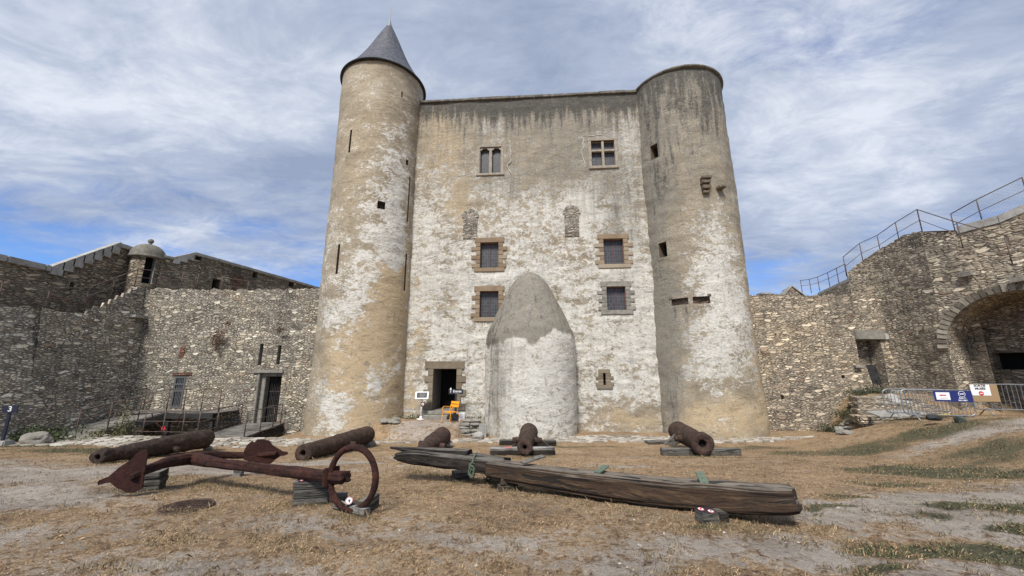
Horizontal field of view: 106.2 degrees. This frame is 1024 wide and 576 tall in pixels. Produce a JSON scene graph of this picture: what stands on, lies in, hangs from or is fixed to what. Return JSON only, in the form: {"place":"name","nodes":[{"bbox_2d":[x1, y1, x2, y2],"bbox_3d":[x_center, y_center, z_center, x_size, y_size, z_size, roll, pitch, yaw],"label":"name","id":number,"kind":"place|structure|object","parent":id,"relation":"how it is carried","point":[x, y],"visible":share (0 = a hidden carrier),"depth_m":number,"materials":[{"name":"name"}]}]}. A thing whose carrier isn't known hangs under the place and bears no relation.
{"place":"outdoors","nodes":[
{"label":"outdoors","id":0,"kind":"place"},
{"bbox_2d":[0,393,1023,575],"bbox_3d":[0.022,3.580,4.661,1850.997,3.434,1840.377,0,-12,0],"label":"ground","id":1,"kind":"structure","parent":0,"point":[741,546],"depth_m":4.63,"materials":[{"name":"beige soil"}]},
{"bbox_2d":[0,405,18,445],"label":"numbered post","id":2,"kind":"object","parent":1,"relation":"on","point":[9,409],"visible":1,"depth_m":12.93,"materials":[{"name":"blue metal"}]},
{"bbox_2d":[0,304,45,441],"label":"buttress","id":3,"kind":"structure","parent":1,"relation":"on","point":[22,387],"depth_m":14.50,"materials":[{"name":"grey stone"}]},
{"bbox_2d":[0,269,199,308],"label":"railing","id":4,"kind":"object","parent":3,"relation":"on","point":[136,277],"visible":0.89,"depth_m":17.49,"materials":[{"name":"metal"}]},
{"bbox_2d":[18,431,53,443],"bbox_3d":[-16.216,5.158,13.149,0.851,0.464,0.606,0,-12,0],"label":"boulder","id":5,"kind":"object","parent":1,"relation":"on","point":[41,437],"visible":0.82,"depth_m":12.96,"materials":[{"name":"grey stone"}]},
{"bbox_2d":[6,417,102,441],"bbox_3d":[-17.611,5.221,14.141,5.168,0.903,1.463,0,-12,0],"label":"shrub","id":6,"kind":"object","parent":1,"relation":"on","point":[52,432],"visible":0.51,"depth_m":14.06,"materials":[{"name":"green plant"}]},
{"bbox_2d":[33,287,147,434],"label":"side wall","id":7,"kind":"structure","parent":1,"relation":"on","point":[79,358],"depth_m":16.91,"materials":[{"name":"stone"}]},
{"bbox_2d":[0,242,132,313],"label":"stepped rampart","id":8,"kind":"object","parent":7,"relation":"on","point":[96,266],"visible":0.68,"depth_m":17.77,"materials":[{"name":"stone"}]},
{"bbox_2d":[107,389,141,436],"bbox_3d":[-15.622,5.053,15.600,1.000,1.843,0.942,0,-12,0],"label":"weed","id":9,"kind":"object","parent":1,"relation":"on","point":[121,428],"visible":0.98,"depth_m":15.48,"materials":[{"name":"green plant"}]},
{"bbox_2d":[55,410,238,436],"bbox_3d":[-16.069,6.666,16.706,5.662,2.330,3.475,0,-12,0],"label":"footbridge","id":10,"kind":"object","parent":1,"relation":"on","point":[170,416],"visible":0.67,"depth_m":17.28,"materials":[{"name":"grey wood"}]},
{"bbox_2d":[84,388,147,416],"bbox_3d":[-18.202,5.328,16.971,0.093,1.678,3.154,-5,-13,23],"label":"railing","id":11,"kind":"object","parent":10,"relation":"on","point":[113,395],"visible":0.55,"depth_m":17.44,"materials":[{"name":"metal"}]},
{"bbox_2d":[75,389,221,435],"bbox_3d":[-15.547,5.353,16.900,4.514,1.759,1.241,7,-14,-28],"label":"railing","id":12,"kind":"object","parent":10,"relation":"on","point":[183,405],"visible":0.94,"depth_m":16.83,"materials":[{"name":"metal"}]},
{"bbox_2d":[151,413,181,430],"bbox_3d":[-14.325,5.529,15.886,1.285,0.684,0.052,0,-12,0],"label":"chain barrier","id":13,"kind":"object","parent":10,"relation":"on","point":[164,426],"visible":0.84,"depth_m":15.87,"materials":[{"name":"black metal"}]},
{"bbox_2d":[120,404,242,435],"bbox_3d":[-14.375,5.806,17.008,3.091,1.098,2.741,0,-12,0],"label":"railing","id":14,"kind":"object","parent":10,"relation":"on","point":[164,421],"visible":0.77,"depth_m":15.77,"materials":[{"name":"metal"}]},
{"bbox_2d":[134,468,168,492],"bbox_3d":[-5.807,3.095,6.176,0.360,0.297,0.360,6,-13,-24],"label":"timber stack","id":15,"kind":"object","parent":1,"relation":"on","point":[158,479],"visible":0.6,"depth_m":6.08,"materials":[{"name":"grey wood"}]},
{"bbox_2d":[89,429,214,463],"bbox_3d":[-9.712,4.417,10.643,0.803,0.626,3.544,0,-12,0],"label":"cannon","id":16,"kind":"object","parent":1,"relation":"on","point":[186,441],"visible":0.94,"depth_m":10.42,"materials":[{"name":"metal"}]},
{"bbox_2d":[155,498,214,514],"bbox_3d":[-4.286,2.876,5.063,0.612,0.028,0.612,0,-12,0],"label":"drain grate","id":17,"kind":"object","parent":1,"relation":"on","point":[199,503],"visible":0.89,"depth_m":5.09,"materials":[{"name":"metal"}]},
{"bbox_2d":[203,446,212,450],"bbox_3d":[-9.717,5.129,12.299,0.259,0.169,0.240,12,-17,-43],"label":"prop stone","id":18,"kind":"object","parent":1,"relation":"on","point":[209,448],"visible":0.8,"depth_m":12.24,"materials":[{"name":"grey stone"}]},
{"bbox_2d":[131,288,319,436],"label":"curtain wall","id":19,"kind":"structure","parent":1,"relation":"on","point":[255,362],"depth_m":19.25,"materials":[{"name":"grey stone"}]},
{"bbox_2d":[205,325,232,350],"bbox_3d":[-14.615,2.492,19.138,1.394,1.291,0.499,0,-12,0],"label":"wall plant","id":20,"kind":"object","parent":19,"relation":"attached to","point":[219,338],"depth_m":19.14,"materials":[{"name":"plant"}]},
{"bbox_2d":[214,422,283,436],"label":"gate bridge","id":21,"kind":"structure","parent":19,"relation":"attached to","point":[236,431],"depth_m":17.20,"materials":[{"name":"grey wood"}]},
{"bbox_2d":[244,403,282,436],"bbox_3d":[-11.050,5.854,17.203,0.041,1.127,2.540,0,-12,0],"label":"railing","id":22,"kind":"object","parent":21,"relation":"on","point":[263,417],"visible":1,"depth_m":17.02,"materials":[{"name":"metal"}]},
{"bbox_2d":[274,325,286,334],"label":"wall plant","id":23,"kind":"object","parent":19,"relation":"attached to","point":[279,329],"depth_m":19.21,"materials":[{"name":"plant"}]},
{"bbox_2d":[232,470,243,476],"bbox_3d":[-5.269,3.552,7.416,0.151,0.155,0.172,2,-12,-9],"label":"timber stack","id":24,"kind":"object","parent":1,"relation":"on","point":[237,473],"visible":0.64,"depth_m":7.35,"materials":[{"name":"grey wood"}]},
{"bbox_2d":[291,479,329,506],"bbox_3d":[-2.748,2.803,5.290,0.465,0.326,0.242,3,-13,-14],"label":"timber stack","id":25,"kind":"object","parent":1,"relation":"on","point":[306,491],"visible":0.73,"depth_m":5.21,"materials":[{"name":"grey wood"}]},
{"bbox_2d":[97,439,378,513],"bbox_3d":[-3.607,2.758,6.337,4.443,0.869,2.568,-2,-12,11],"label":"anchor","id":26,"kind":"object","parent":25,"relation":"on","point":[259,456],"visible":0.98,"depth_m":5.65,"materials":[{"name":"red metal"}]},
{"bbox_2d":[295,426,374,460],"bbox_3d":[-5.191,4.728,11.697,0.854,0.603,3.702,0,-12,0],"label":"cannon","id":27,"kind":"object","parent":1,"relation":"on","point":[336,443],"visible":0.91,"depth_m":11.03,"materials":[{"name":"brown metal"}]},
{"bbox_2d":[336,491,347,500],"bbox_3d":[-2.358,2.893,5.296,0.178,0.145,0.090,5,-13,-20],"label":"block","id":28,"kind":"object","parent":1,"relation":"on","point":[342,496],"depth_m":5.28,"materials":[{"name":"grey wood"}]},
{"bbox_2d":[333,500,370,516],"bbox_3d":[-2.023,2.784,4.856,0.570,0.094,0.118,-7,-14,28],"label":"plank","id":29,"kind":"object","parent":1,"relation":"on","point":[360,510],"visible":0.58,"depth_m":4.75,"materials":[{"name":"grey wood"}]},
{"bbox_2d":[345,497,352,505],"bbox_3d":[-2.058,2.700,4.862,0.097,0.138,0.166,4,-13,-20],"label":"marker block","id":30,"kind":"object","parent":29,"relation":"on","point":[348,500],"depth_m":4.81,"materials":[{"name":"white paint"}]},
{"bbox_2d":[356,493,379,510],"bbox_3d":[-1.853,2.781,4.957,0.132,0.163,0.371,-1,-12,6],"label":"block","id":31,"kind":"object","parent":1,"relation":"on","point":[374,504],"depth_m":4.97,"materials":[{"name":"grey wood"}]},
{"bbox_2d":[363,440,375,446],"bbox_3d":[-4.962,5.411,13.355,0.455,0.310,0.398,0,-12,0],"label":"prop stone","id":32,"kind":"object","parent":1,"relation":"on","point":[372,443],"visible":0.48,"depth_m":13.23,"materials":[{"name":"grey stone"}]},
{"bbox_2d":[379,417,400,423],"bbox_3d":[-5.220,5.673,16.434,0.930,0.276,0.478,2,-12,-7],"label":"stone pile","id":33,"kind":"object","parent":1,"relation":"on","point":[395,420],"visible":1,"depth_m":16.31,"materials":[{"name":"grey stone"}]},
{"bbox_2d":[10,434,813,447],"bbox_3d":[-2.814,5.775,14.633,29.448,0.372,3.024,1,-12,-3],"label":"paved strip","id":34,"kind":"object","parent":1,"relation":"on","point":[117,441],"visible":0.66,"depth_m":14.72,"materials":[{"name":"stone"}]},
{"bbox_2d":[79,425,116,437],"bbox_3d":[-16.248,5.614,15.058,1.458,0.509,0.791,0,-12,0],"label":"weed","id":35,"kind":"object","parent":34,"relation":"on","point":[98,435],"visible":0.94,"depth_m":14.99,"materials":[{"name":"green plant"}]},
{"bbox_2d":[399,413,433,418],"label":"weed","id":36,"kind":"object","parent":1,"relation":"on","point":[407,416],"visible":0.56,"depth_m":17.63,"materials":[{"name":"plant"}]},
{"bbox_2d":[415,392,428,419],"bbox_3d":[-4.128,5.352,17.538,0.631,1.201,0.400,0,-12,0],"label":"information stand","id":37,"kind":"object","parent":1,"relation":"on","point":[421,395],"visible":0.98,"depth_m":17.53,"materials":[{"name":"white paint"}]},
{"bbox_2d":[417,427,450,447],"bbox_3d":[-2.513,4.837,11.993,0.860,0.627,2.925,0,-12,0],"label":"cannon","id":38,"kind":"object","parent":1,"relation":"on","point":[439,437],"visible":0.59,"depth_m":12.05,"materials":[{"name":"brown metal"}]},
{"bbox_2d":[445,440,452,447],"bbox_3d":[-2.185,5.412,13.245,0.387,0.300,0.425,11,-17,-42],"label":"prop stone","id":39,"kind":"object","parent":1,"relation":"on","point":[449,444],"visible":0.54,"depth_m":13.09,"materials":[{"name":"grey stone"}]},
{"bbox_2d":[441,401,460,423],"bbox_3d":[-2.621,5.346,16.586,0.600,0.878,0.657,-9,-15,37],"label":"armchair","id":40,"kind":"object","parent":1,"relation":"on","point":[453,403],"visible":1,"depth_m":16.69,"materials":[{"name":"orange paint"}]},
{"bbox_2d":[449,388,462,413],"bbox_3d":[-2.555,5.233,17.445,0.660,1.407,0.046,0,-12,0],"label":"entrance sign","id":41,"kind":"object","parent":1,"relation":"on","point":[455,391],"visible":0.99,"depth_m":17.53,"materials":[{"name":"black metal"}]},
{"bbox_2d":[450,413,464,420],"bbox_3d":[-2.425,5.770,17.199,0.640,0.350,0.360,0,-12,0],"label":"sign base","id":42,"kind":"object","parent":1,"relation":"on","point":[455,417],"visible":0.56,"depth_m":17.05,"materials":[{"name":"white paint"}]},
{"bbox_2d":[451,470,469,482],"bbox_3d":[-0.924,3.368,6.883,0.314,0.167,0.284,4,-13,-17],"label":"beam support","id":43,"kind":"object","parent":1,"relation":"on","point":[459,475],"visible":0.77,"depth_m":6.78,"materials":[{"name":"grey wood"}]},
{"bbox_2d":[449,415,484,420],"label":"weed","id":44,"kind":"object","parent":1,"relation":"on","point":[473,417],"visible":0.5,"depth_m":17.48,"materials":[{"name":"plant"}]},
{"bbox_2d":[458,418,486,436],"bbox_3d":[-1.753,5.989,16.532,1.405,0.713,0.743,0,-12,0],"label":"rubble stub","id":45,"kind":"object","parent":1,"relation":"on","point":[469,427],"visible":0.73,"depth_m":16.45,"materials":[{"name":"grey stone"}]},
{"bbox_2d":[472,431,484,438],"bbox_3d":[-1.355,5.973,15.493,0.499,0.372,0.442,0,-12,0],"label":"boulder","id":46,"kind":"object","parent":1,"relation":"on","point":[478,435],"visible":0.84,"depth_m":15.34,"materials":[{"name":"stone"}]},
{"bbox_2d":[479,424,485,436],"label":"upright slab","id":47,"kind":"structure","parent":1,"relation":"on","point":[482,428],"depth_m":16.00,"materials":[{"name":"stone"}]},
{"bbox_2d":[475,474,494,482],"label":"weed","id":48,"kind":"object","parent":1,"relation":"on","point":[487,479],"visible":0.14,"depth_m":6.59,"materials":[{"name":"green plant"}]},
{"bbox_2d":[496,478,517,491],"bbox_3d":[-0.078,3.074,6.083,0.308,0.214,0.368,2,-12,-9],"label":"beam support","id":49,"kind":"object","parent":1,"relation":"on","point":[501,484],"visible":0.54,"depth_m":5.92,"materials":[{"name":"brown wood"}]},
{"bbox_2d":[390,446,802,515],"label":"timber beam","id":50,"kind":"structure","parent":49,"relation":"on","point":[752,498],"depth_m":5.17,"materials":[{"name":"brown wood"}]},
{"bbox_2d":[468,452,476,478],"bbox_3d":[-0.662,2.961,6.429,0.129,0.349,0.305,0,-12,0],"label":"rope coil","id":51,"kind":"object","parent":50,"relation":"hanging from","point":[472,468],"visible":1,"depth_m":6.31,"materials":[{"name":"green fabric"}]},
{"bbox_2d":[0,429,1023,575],"bbox_3d":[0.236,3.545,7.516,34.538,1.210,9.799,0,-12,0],"label":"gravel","id":52,"kind":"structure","parent":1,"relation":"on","point":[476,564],"depth_m":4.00,"materials":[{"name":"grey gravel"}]},
{"bbox_2d":[2,417,1023,575],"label":"green grass","id":53,"kind":"structure","parent":1,"relation":"on","point":[954,546],"depth_m":4.99,"materials":[{"name":"green plant"}]},
{"bbox_2d":[490,451,554,455],"bbox_3d":[0.309,4.785,11.197,1.892,0.151,0.275,1,-12,-3],"label":"sleeper","id":54,"kind":"object","parent":1,"relation":"on","point":[533,453],"visible":0.69,"depth_m":11.07,"materials":[{"name":"grey wood"}]},
{"bbox_2d":[490,446,554,450],"bbox_3d":[0.301,4.691,11.239,1.872,0.086,0.308,1,-12,-4],"label":"plank","id":55,"kind":"object","parent":54,"relation":"on","point":[544,448],"visible":0.88,"depth_m":11.12,"materials":[{"name":"grey wood"}]},
{"bbox_2d":[499,439,555,445],"bbox_3d":[0.563,5.516,13.737,2.025,0.197,0.310,-1,-12,7],"label":"sleeper","id":56,"kind":"object","parent":1,"relation":"on","point":[550,442],"visible":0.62,"depth_m":13.66,"materials":[{"name":"grey wood"}]},
{"bbox_2d":[512,423,541,454],"bbox_3d":[0.476,4.853,12.293,0.947,0.652,3.715,0,-12,0],"label":"cannon","id":57,"kind":"object","parent":56,"relation":"on","point":[527,439],"visible":0.99,"depth_m":11.77,"materials":[{"name":"brown metal"}]},
{"bbox_2d":[302,10,769,439],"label":"castle keep","id":58,"kind":"structure","parent":1,"relation":"on","point":[556,266],"depth_m":18.55,"materials":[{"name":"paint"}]},
{"bbox_2d":[480,243,498,267],"bbox_3d":[-1.130,-1.620,19.634,0.935,1.332,0.060,-1,-12,4],"label":"window frame","id":59,"kind":"structure","parent":58,"relation":"in","point":[489,252],"depth_m":19.64,"materials":[{"name":"red paint"}]},
{"bbox_2d":[480,292,498,316],"bbox_3d":[-1.111,0.840,19.101,0.934,1.308,0.060,-1,-12,4],"label":"window frame","id":60,"kind":"structure","parent":58,"relation":"in","point":[488,300],"depth_m":19.11,"materials":[{"name":"red paint"}]},
{"bbox_2d":[603,240,623,263],"bbox_3d":[5.043,-1.761,19.213,0.974,1.297,0.060,-1,-12,4],"label":"window frame","id":61,"kind":"structure","parent":58,"relation":"in","point":[613,249],"depth_m":19.22,"materials":[{"name":"red paint"}]},
{"bbox_2d":[606,287,625,309],"bbox_3d":[5.037,0.541,18.716,0.909,1.159,0.060,-1,-12,4],"label":"window frame","id":62,"kind":"structure","parent":58,"relation":"in","point":[615,295],"depth_m":18.72,"materials":[{"name":"red paint"}]},
{"bbox_2d":[537,436,548,445],"bbox_3d":[1.053,5.129,12.887,0.430,0.340,0.160,0,-12,0],"label":"chock","id":63,"kind":"object","parent":1,"relation":"on","point":[543,443],"visible":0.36,"depth_m":12.79,"materials":[{"name":"grey wood"}]},
{"bbox_2d":[80,419,1023,532],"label":"uncut grass","id":64,"kind":"structure","parent":1,"relation":"on","point":[471,480],"depth_m":6.13,"materials":[{"name":"beige plant"}]},
{"bbox_2d":[644,440,679,443],"bbox_3d":[5.619,5.767,14.412,1.227,0.110,0.354,2,-12,-8],"label":"sleeper","id":65,"kind":"object","parent":1,"relation":"on","point":[655,441],"visible":0.66,"depth_m":14.24,"materials":[{"name":"grey wood"}]},
{"bbox_2d":[664,434,676,444],"bbox_3d":[5.178,4.958,12.617,0.400,0.340,0.160,0,-12,0],"label":"chock","id":66,"kind":"object","parent":1,"relation":"on","point":[670,441],"visible":0.82,"depth_m":12.53,"materials":[{"name":"grey wood"}]},
{"bbox_2d":[660,448,741,455],"bbox_3d":[5.368,4.671,10.971,2.187,0.209,0.226,-1,-12,2],"label":"sleeper","id":67,"kind":"object","parent":1,"relation":"on","point":[689,451],"visible":0.88,"depth_m":10.88,"materials":[{"name":"grey wood"}]},
{"bbox_2d":[668,421,714,455],"bbox_3d":[5.553,4.689,12.114,0.989,0.773,3.352,-2,-12,11],"label":"cannon","id":68,"kind":"object","parent":67,"relation":"on","point":[700,443],"visible":0.99,"depth_m":10.88,"materials":[{"name":"brown metal"}]},
{"bbox_2d":[694,507,728,523],"bbox_3d":[2.310,2.631,4.464,0.346,0.145,0.232,1,-12,-6],"label":"marked block","id":69,"kind":"object","parent":1,"relation":"on","point":[705,515],"depth_m":4.40,"materials":[{"name":"grey stone"}]},
{"bbox_2d":[749,292,902,430],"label":"curtain wall","id":70,"kind":"structure","parent":1,"relation":"on","point":[816,353],"depth_m":18.40,"materials":[{"name":"brown stone"}]},
{"bbox_2d":[757,292,770,294],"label":"capping slab","id":71,"kind":"structure","parent":70,"relation":"on","point":[764,293],"depth_m":19.57,"materials":[{"name":"stone"}]},
{"bbox_2d":[780,285,806,296],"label":"stone gable","id":72,"kind":"structure","parent":70,"relation":"on","point":[792,290],"depth_m":20.61,"materials":[{"name":"beige stone"}]},
{"bbox_2d":[817,278,850,295],"bbox_3d":[21.676,0.500,25.828,0.372,1.660,3.586,-1,-12,3],"label":"sloping coping","id":73,"kind":"object","parent":70,"relation":"on","point":[841,288],"visible":0.32,"depth_m":25.27,"materials":[{"name":"stone"}]},
{"bbox_2d":[800,264,847,292],"bbox_3d":[22.014,-0.505,27.211,0.180,1.282,5.105,-2,-12,9],"label":"railing","id":74,"kind":"object","parent":73,"relation":"on","point":[826,279],"visible":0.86,"depth_m":26.80,"materials":[{"name":"metal"}]},
{"bbox_2d":[866,365,882,389],"bbox_3d":[16.903,4.159,17.878,0.627,1.141,0.239,3,-12,-12],"label":"folding table","id":75,"kind":"object","parent":70,"relation":"on","point":[873,374],"visible":0.95,"depth_m":17.92,"materials":[{"name":"grey wood"}]},
{"bbox_2d":[809,421,842,432],"bbox_3d":[14.178,6.040,17.304,1.668,0.888,1.002,0,-12,0],"label":"bush","id":76,"kind":"object","parent":1,"relation":"on","point":[829,429],"visible":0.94,"depth_m":17.23,"materials":[{"name":"green plant"}]},
{"bbox_2d":[822,395,855,418],"bbox_3d":[14.954,5.317,17.302,2.067,1.159,1.145,0,-12,0],"label":"bush","id":77,"kind":"object","parent":1,"relation":"on","point":[842,414],"visible":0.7,"depth_m":17.20,"materials":[{"name":"green plant"}]},
{"bbox_2d":[838,387,879,395],"bbox_3d":[16.008,4.723,17.472,2.653,0.461,0.869,0,-12,0],"label":"bush","id":78,"kind":"object","parent":1,"relation":"on","point":[855,391],"visible":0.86,"depth_m":17.43,"materials":[{"name":"green plant"}]},
{"bbox_2d":[834,393,912,434],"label":"bank stones","id":79,"kind":"object","parent":1,"relation":"on","point":[840,430],"visible":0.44,"depth_m":16.25,"materials":[{"name":"grey stone"}]},
{"bbox_2d":[860,386,903,395],"bbox_3d":[16.549,4.629,17.327,2.262,0.431,0.976,-3,-12,11],"label":"bush","id":80,"kind":"object","parent":1,"relation":"on","point":[877,390],"visible":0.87,"depth_m":17.28,"materials":[{"name":"green plant"}]},
{"bbox_2d":[848,396,950,425],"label":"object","id":81,"kind":"structure","parent":1,"relation":"on","point":[860,407],"depth_m":15.46,"materials":[{"name":"beige stone"}]},
{"bbox_2d":[866,410,943,417],"bbox_3d":[13.597,4.451,13.619,0.459,0.331,2.396,2,-12,-10],"label":"pale board","id":82,"kind":"object","parent":1,"relation":"on","point":[881,413],"visible":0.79,"depth_m":13.69,"materials":[{"name":"stone"}]},
{"bbox_2d":[882,388,952,419],"bbox_3d":[13.815,3.950,13.117,1.938,1.001,0.580,-3,-12,12],"label":"steel barrier","id":83,"kind":"object","parent":1,"relation":"on","point":[897,412],"visible":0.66,"depth_m":13.14,"materials":[{"name":"grey metal"}]},
{"bbox_2d":[925,414,942,420],"bbox_3d":[13.206,4.063,12.068,0.420,0.198,0.292,0,-12,0],"label":"sandbag","id":84,"kind":"object","parent":1,"relation":"on","point":[931,417],"visible":1,"depth_m":11.98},
{"bbox_2d":[848,204,1023,412],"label":"arched bastion","id":85,"kind":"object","parent":1,"relation":"on","point":[953,316],"visible":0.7,"depth_m":16.14,"materials":[{"name":"stone"}]},
{"bbox_2d":[843,210,921,276],"bbox_3d":[18.731,-2.142,19.407,0.662,2.528,3.276,5,-13,-22],"label":"railing","id":86,"kind":"object","parent":85,"relation":"on","point":[861,252],"visible":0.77,"depth_m":19.82,"materials":[{"name":"metal"}]},
{"bbox_2d":[916,209,1023,264],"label":"railing","id":87,"kind":"object","parent":85,"relation":"on","point":[1007,248],"visible":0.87,"depth_m":15.04,"materials":[{"name":"metal"}]},
{"bbox_2d":[950,177,1023,230],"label":"railing","id":88,"kind":"object","parent":85,"relation":"on","point":[977,203],"visible":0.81,"depth_m":15.36,"materials":[{"name":"metal"}]},
{"bbox_2d":[899,389,976,421],"bbox_3d":[13.667,3.770,12.347,1.918,1.001,0.580,-3,-13,14],"label":"steel barrier","id":89,"kind":"object","parent":1,"relation":"on","point":[916,414],"visible":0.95,"depth_m":12.38,"materials":[{"name":"grey metal"}]},
{"bbox_2d":[933,391,952,400],"bbox_3d":[13.816,3.469,12.333,0.460,0.320,0.016,-3,-13,14],"label":"arrow sign","id":90,"kind":"object","parent":89,"relation":"attached to","point":[942,395],"visible":1,"depth_m":12.33,"materials":[{"name":"white paint"}]},
{"bbox_2d":[951,391,973,401],"bbox_3d":[14.298,3.443,12.215,0.520,0.340,0.016,-3,-13,14],"label":"sign","id":91,"kind":"object","parent":89,"relation":"attached to","point":[961,396],"visible":1,"depth_m":12.21,"materials":[{"name":"paint"}]},
{"bbox_2d":[953,416,965,422],"bbox_3d":[13.594,4.003,11.659,0.210,0.245,0.303,0,-12,0],"label":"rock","id":92,"kind":"object","parent":1,"relation":"on","point":[958,419],"visible":0.95,"depth_m":11.63,"materials":[{"name":"grey stone"}]},
{"bbox_2d":[968,384,1023,415],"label":"steel barrier","id":93,"kind":"object","parent":1,"relation":"on","point":[988,409],"visible":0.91,"depth_m":12.29,"materials":[{"name":"grey metal"}]},
{"bbox_2d":[968,384,1000,401],"bbox_3d":[15.255,3.386,12.416,0.720,0.540,0.018,-3,-13,14],"label":"exit sign","id":94,"kind":"object","parent":93,"relation":"attached to","point":[985,392],"visible":1,"depth_m":12.41,"materials":[{"name":"cardboard"}]},
{"bbox_2d":[0,0,1023,295],"label":"sky","id":95,"kind":"structure","parent":0,"point":[207,127],"materials":[{"name":"blue"}]},
{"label":"rampart walkway","id":96,"kind":"structure","parent":0,"visible":0},
{"bbox_2d":[123,239,165,292],"bbox_3d":[-19.920,-0.147,20.698,1.640,5.235,1.640,0,-12,0],"label":"watch turret","id":97,"kind":"object","parent":96,"relation":"on","point":[148,257],"visible":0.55,"depth_m":20.49,"materials":[{"name":"stone"}]},
{"bbox_2d":[141,257,155,283],"bbox_3d":[-19.600,-0.970,20.673,0.500,1.554,0.416,-7,-14,31],"label":"doorway","id":98,"kind":"structure","parent":97,"relation":"in","point":[149,265],"depth_m":20.85,"materials":[{"name":"stone"}]},
{"bbox_2d":[155,252,319,290],"bbox_3d":[-17.962,0.840,26.549,1.003,4.180,11.927,-3,-13,15],"label":"rampart","id":99,"kind":"object","parent":96,"relation":"on","point":[212,271],"visible":0.41,"depth_m":23.72,"materials":[{"name":"grey stone"}]},
{"bbox_2d":[220,277,285,289],"bbox_3d":[-15.172,0.469,24.451,0.726,1.017,6.114,-4,-13,17],"label":"railing","id":100,"kind":"object","parent":96,"relation":"on","point":[248,284],"visible":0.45,"depth_m":22.61,"materials":[{"name":"metal"}]}
]}

